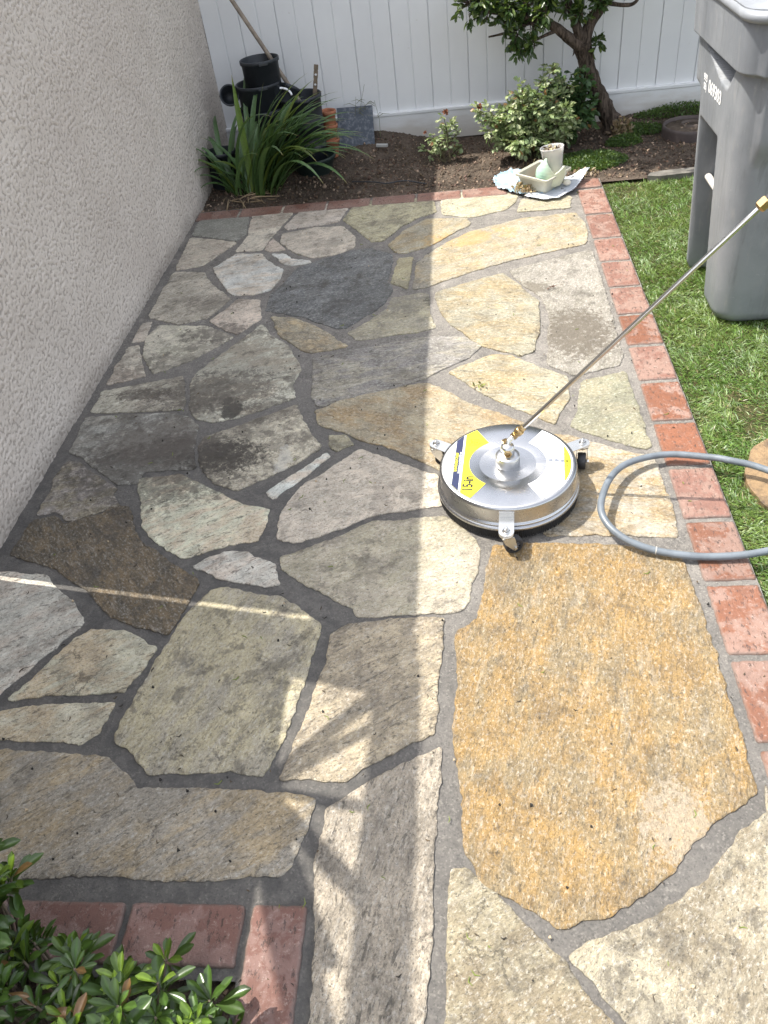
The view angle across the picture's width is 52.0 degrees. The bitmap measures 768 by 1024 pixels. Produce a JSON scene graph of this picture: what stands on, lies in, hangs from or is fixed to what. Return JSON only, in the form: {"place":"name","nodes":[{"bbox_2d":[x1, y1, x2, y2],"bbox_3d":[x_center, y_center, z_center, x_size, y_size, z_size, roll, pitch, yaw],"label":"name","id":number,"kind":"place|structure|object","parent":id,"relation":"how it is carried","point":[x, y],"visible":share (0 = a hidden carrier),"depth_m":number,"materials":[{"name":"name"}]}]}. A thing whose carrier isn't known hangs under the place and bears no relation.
{"place":"outdoors","nodes":[
{"label":"outdoors","id":0,"kind":"place"},
{"bbox_2d":[4,975,235,1023],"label":"planter soil","id":1,"kind":"structure","parent":0,"point":[174,985],"depth_m":1.45,"materials":[{"name":"black soil"}]},
{"bbox_2d":[0,837,43,1023],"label":"evergreen shrub","id":2,"kind":"object","parent":1,"relation":"on","point":[15,902],"visible":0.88,"depth_m":1.36,"materials":[{"name":"green plant"}]},
{"bbox_2d":[0,913,250,1023],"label":"evergreen shrub","id":3,"kind":"object","parent":1,"relation":"on","point":[77,993],"visible":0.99,"depth_m":1.31,"materials":[{"name":"green plant"}]},
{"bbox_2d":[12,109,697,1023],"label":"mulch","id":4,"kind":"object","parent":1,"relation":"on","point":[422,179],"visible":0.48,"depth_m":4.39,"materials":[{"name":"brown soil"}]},
{"bbox_2d":[0,192,767,1023],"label":"flagstone patio","id":5,"kind":"structure","parent":0,"point":[650,730],"depth_m":1.93,"materials":[{"name":"beige stone"}]},
{"bbox_2d":[0,178,767,1023],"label":"mortar joints","id":6,"kind":"object","parent":5,"relation":"on","point":[294,882],"visible":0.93,"depth_m":2.02,"materials":[{"name":"grey concrete"}]},
{"bbox_2d":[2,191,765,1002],"bbox_3d":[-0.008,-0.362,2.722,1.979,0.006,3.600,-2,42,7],"label":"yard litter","id":7,"kind":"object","parent":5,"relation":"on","point":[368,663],"visible":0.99,"depth_m":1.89,"materials":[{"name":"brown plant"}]},
{"bbox_2d":[472,381,486,387],"bbox_3d":[0.334,-0.443,2.741,0.057,0.021,0.031,-14,42,-6],"label":"fallen twig","id":8,"kind":"object","parent":5,"relation":"on","point":[481,385],"visible":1,"depth_m":2.75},
{"bbox_2d":[525,167,589,198],"bbox_3d":[0.880,-1.667,3.984,0.345,0.036,0.316,-2,42,7],"label":"paper sheet","id":9,"kind":"object","parent":5,"relation":"on","point":[562,189],"visible":0.59,"depth_m":3.96,"materials":[{"name":"white paper"}]},
{"bbox_2d":[562,179,570,185],"bbox_3d":[0.921,-1.663,3.968,0.042,0.030,0.038,-2,42,7],"label":"pebble","id":10,"kind":"object","parent":9,"relation":"on","point":[566,182],"visible":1,"depth_m":3.96,"materials":[{"name":"white stone"}]},
{"bbox_2d":[430,193,767,552],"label":"surface cleaner","id":11,"kind":"object","parent":5,"relation":"on","point":[510,485],"visible":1,"depth_m":2.20,"materials":[{"name":"silver metal"}]},
{"bbox_2d":[203,107,698,211],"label":"garden soil","id":12,"kind":"structure","parent":0,"point":[352,169],"depth_m":4.41,"materials":[{"name":"brown soil"}]},
{"bbox_2d":[205,145,241,190],"bbox_3d":[-0.916,-1.969,4.516,0.180,0.200,0.180,-2,42,7],"label":"nursery pot","id":13,"kind":"object","parent":12,"relation":"on","point":[223,157],"visible":0.42,"depth_m":4.47,"materials":[{"name":"black plastic"}]},
{"bbox_2d":[241,108,292,166],"bbox_3d":[-0.670,-2.174,4.576,0.266,0.330,0.273,-2,42,7],"label":"nursery pot","id":14,"kind":"object","parent":12,"relation":"on","point":[267,119],"visible":0.15,"depth_m":4.40,"materials":[{"name":"black plastic"}]},
{"bbox_2d":[235,80,280,113],"bbox_3d":[-0.690,-2.309,4.454,0.258,0.225,0.265,-2,42,7],"label":"nursery pot","id":15,"kind":"object","parent":14,"relation":"in","point":[246,95],"visible":0.47,"depth_m":4.34,"materials":[{"name":"black plastic"}]},
{"bbox_2d":[219,84,238,106],"bbox_3d":[-0.869,-2.343,4.444,0.110,0.110,0.130,-1,19,-7],"label":"nursery pot","id":16,"kind":"object","parent":15,"relation":"on","point":[226,95],"visible":0.79,"depth_m":4.43,"materials":[{"name":"black plastic"}]},
{"bbox_2d":[239,53,281,105],"bbox_3d":[-0.672,-2.391,4.377,0.218,0.235,0.226,-2,42,7],"label":"nursery pot","id":17,"kind":"object","parent":15,"relation":"in","point":[260,70],"visible":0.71,"depth_m":4.30,"materials":[{"name":"black plastic"}]},
{"bbox_2d":[280,87,292,95],"bbox_3d":[-0.571,-2.335,4.371,0.124,0.048,0.012,-6,3,-6],"label":"plant label","id":18,"kind":"object","parent":15,"relation":"attached to","point":[289,91],"visible":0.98,"depth_m":4.37,"materials":[{"name":"white plastic"}]},
{"bbox_2d":[195,73,374,210],"bbox_3d":[-0.584,-2.081,4.292,1.153,0.600,0.898,22,50,30],"label":"agapanthus plant","id":19,"kind":"object","parent":12,"relation":"on","point":[257,166],"visible":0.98,"depth_m":4.28,"materials":[{"name":"green plant"}]},
{"bbox_2d":[279,88,326,162],"bbox_3d":[-0.453,-2.192,4.542,0.246,0.395,0.254,-2,42,7],"label":"nursery pot","id":20,"kind":"object","parent":12,"relation":"on","point":[306,93],"visible":0.38,"depth_m":4.45,"materials":[{"name":"black plastic"}]},
{"bbox_2d":[282,82,300,100],"bbox_3d":[-0.543,-2.337,4.448,0.126,0.120,0.126,16,12,-10],"label":"nursery pot","id":21,"kind":"object","parent":20,"relation":"in","point":[294,90],"visible":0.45,"depth_m":4.40,"materials":[{"name":"black plastic"}]},
{"bbox_2d":[229,0,300,99],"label":"wooden pole","id":22,"kind":"object","parent":21,"relation":"in","point":[254,33],"visible":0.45,"depth_m":4.30,"materials":[{"name":"brown wood"}]},
{"bbox_2d":[313,64,317,96],"bbox_3d":[-0.381,-2.374,4.372,0.024,0.200,0.006,1,44,-7],"label":"drilled stake","id":23,"kind":"object","parent":20,"relation":"in","point":[315,78],"visible":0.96,"depth_m":4.35,"materials":[{"name":"brown wood"}]},
{"bbox_2d":[293,148,335,176],"bbox_3d":[-0.408,-2.017,4.562,0.272,0.100,0.279,-2,42,7],"label":"nursery pot","id":24,"kind":"object","parent":12,"relation":"on","point":[319,170],"visible":0.52,"depth_m":4.49,"materials":[{"name":"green plastic"}]},
{"bbox_2d":[327,138,339,157],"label":"terracotta pot","id":25,"kind":"object","parent":12,"relation":"on","point":[335,144],"visible":0.23,"depth_m":4.65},
{"bbox_2d":[324,122,337,140],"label":"terracotta pot","id":26,"kind":"object","parent":25,"relation":"on","point":[333,127],"visible":0.33,"depth_m":4.60,"materials":[{"name":"orange ceramic"}]},
{"bbox_2d":[322,108,335,125],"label":"terracotta pot","id":27,"kind":"object","parent":26,"relation":"on","point":[327,111],"visible":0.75,"depth_m":4.56,"materials":[{"name":"orange ceramic"}]},
{"bbox_2d":[337,105,374,146],"bbox_3d":[-0.167,-2.296,4.720,0.215,0.240,0.012,0,26,9],"label":"slate slab","id":28,"kind":"object","parent":12,"relation":"on","point":[359,123],"depth_m":4.71,"materials":[{"name":"grey stone"}]},
{"bbox_2d":[345,88,387,136],"bbox_3d":[-0.101,-2.363,4.671,0.270,0.320,0.026,-2,42,7],"label":"dry weed","id":29,"kind":"object","parent":12,"relation":"on","point":[364,107],"visible":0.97,"depth_m":4.64,"materials":[{"name":"plant"}]},
{"bbox_2d":[376,143,387,146],"bbox_3d":[-0.012,-2.186,4.692,0.070,0.015,0.020,4,49,9],"label":"marble chip","id":30,"kind":"object","parent":12,"relation":"on","point":[382,145],"visible":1,"depth_m":4.68,"materials":[{"name":"white stone"}]},
{"bbox_2d":[352,180,426,184],"bbox_3d":[0.026,-1.815,4.333,0.437,0.019,0.047,6,44,15],"label":"drip tube","id":31,"kind":"object","parent":12,"relation":"on","point":[391,182],"visible":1,"depth_m":4.32,"materials":[{"name":"black plastic"}]},
{"bbox_2d":[417,109,462,162],"bbox_3d":[0.315,-2.127,4.451,0.261,0.282,0.172,-2,42,7],"label":"rose seedling","id":32,"kind":"object","parent":12,"relation":"on","point":[437,149],"visible":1,"depth_m":4.44,"materials":[{"name":"green plant"}]},
{"bbox_2d":[198,0,700,149],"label":"vinyl fence","id":33,"kind":"object","parent":12,"relation":"on","point":[413,67],"visible":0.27,"depth_m":4.53,"materials":[{"name":"white plastic"}]},
{"bbox_2d":[469,62,581,160],"bbox_3d":[0.780,-2.149,4.268,0.561,0.472,0.404,-20,43,-13],"label":"rose bush","id":34,"kind":"object","parent":12,"relation":"on","point":[524,129],"visible":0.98,"depth_m":4.24,"materials":[{"name":"green plant"}]},
{"bbox_2d":[450,0,638,135],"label":"garden tree","id":35,"kind":"object","parent":12,"relation":"on","point":[512,21],"visible":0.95,"depth_m":4.10,"materials":[{"name":"green plant"}]},
{"bbox_2d":[539,64,601,148],"bbox_3d":[1.008,-2.258,4.385,0.396,0.425,0.331,-2,42,7],"label":"rose bush","id":36,"kind":"object","parent":12,"relation":"on","point":[585,111],"visible":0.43,"depth_m":4.32,"materials":[{"name":"green plant"}]},
{"bbox_2d":[520,116,634,176],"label":"dead leaves","id":37,"kind":"object","parent":12,"relation":"on","point":[619,124],"visible":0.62,"depth_m":4.47,"materials":[{"name":"brown plant"}]},
{"bbox_2d":[562,99,699,170],"bbox_3d":[1.431,-2.143,4.421,1.215,0.129,0.391,-30,46,-23],"label":"ground cover","id":38,"kind":"object","parent":12,"relation":"on","point":[596,158],"visible":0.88,"depth_m":4.38,"materials":[{"name":"green plant"}]},
{"bbox_2d":[661,115,698,142],"bbox_3d":[1.715,-2.146,4.411,0.304,0.072,0.304,-2,42,7],"label":"planter ring","id":39,"kind":"object","parent":12,"relation":"on","point":[673,130],"visible":0.59,"depth_m":4.37,"materials":[{"name":"concrete"}]},
{"bbox_2d":[195,178,767,776],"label":"brick border","id":40,"kind":"object","parent":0,"point":[741,614],"visible":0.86,"depth_m":2.40,"materials":[{"name":"brick"}]},
{"bbox_2d":[493,168,553,193],"bbox_3d":[0.717,-1.718,4.090,0.300,0.020,0.391,-2,42,7],"label":"plastic bag","id":41,"kind":"object","parent":40,"relation":"on","point":[507,179],"visible":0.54,"depth_m":4.13,"materials":[{"name":"white plastic"}]},
{"bbox_2d":[511,180,537,195],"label":"straw litter","id":42,"kind":"object","parent":41,"relation":"on","point":[526,188],"visible":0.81,"depth_m":3.97,"materials":[{"name":"beige plant"}]},
{"bbox_2d":[515,160,570,192],"bbox_3d":[0.804,-1.691,3.983,0.204,0.079,0.204,-37,50,-26],"label":"plastic tray","id":43,"kind":"object","parent":41,"relation":"on","point":[526,175],"visible":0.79,"depth_m":3.95,"materials":[{"name":"beige plastic"}]},
{"bbox_2d":[536,158,565,186],"bbox_3d":[0.831,-1.701,3.917,0.146,0.133,0.104,-4,44,-3],"label":"leaf shaped vase","id":44,"kind":"object","parent":43,"relation":"in","point":[544,171],"visible":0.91,"depth_m":3.89,"materials":[{"name":"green ceramic"}]},
{"bbox_2d":[542,144,562,172],"bbox_3d":[0.847,-1.777,3.950,0.120,0.139,0.120,-7,37,11],"label":"plastic cup","id":45,"kind":"object","parent":43,"relation":"in","point":[554,158],"visible":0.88,"depth_m":3.92,"materials":[{"name":"white plastic"}]},
{"bbox_2d":[601,178,767,605],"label":"lawn","id":46,"kind":"structure","parent":0,"point":[744,414],"depth_m":2.81,"materials":[{"name":"green plant"}]},
{"bbox_2d":[647,167,693,181],"bbox_3d":[1.679,-1.731,4.008,0.673,0.044,0.075,-4,42,5],"label":"concrete edging","id":47,"kind":"object","parent":46,"relation":"on","point":[681,173],"visible":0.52,"depth_m":4.00,"materials":[{"name":"beige concrete"}]},
{"bbox_2d":[597,451,767,559],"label":"garden hose","id":48,"kind":"object","parent":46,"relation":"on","point":[608,524],"visible":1,"depth_m":2.15,"materials":[{"name":"grey rubber"}]},
{"bbox_2d":[687,0,767,320],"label":"trash bin","id":49,"kind":"object","parent":46,"relation":"on","point":[730,185],"visible":0.99,"depth_m":2.66,"materials":[{"name":"grey plastic"}]},
{"bbox_2d":[744,439,767,510],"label":"stepping stone","id":50,"kind":"object","parent":46,"relation":"on","point":[756,482],"visible":0.78,"depth_m":2.29,"materials":[{"name":"beige stone"}]},
{"label":"ground","id":51,"kind":"structure","parent":0,"visible":0},
{"bbox_2d":[0,0,228,547],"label":"house","id":52,"kind":"structure","parent":51,"relation":"on","point":[110,110],"depth_m":2.99,"materials":[{"name":"paint"}]},
{"bbox_2d":[1,900,307,1023],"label":"planter brick edging","id":53,"kind":"object","parent":51,"relation":"on","point":[273,948],"visible":0.69,"depth_m":1.49,"materials":[{"name":"brick"}]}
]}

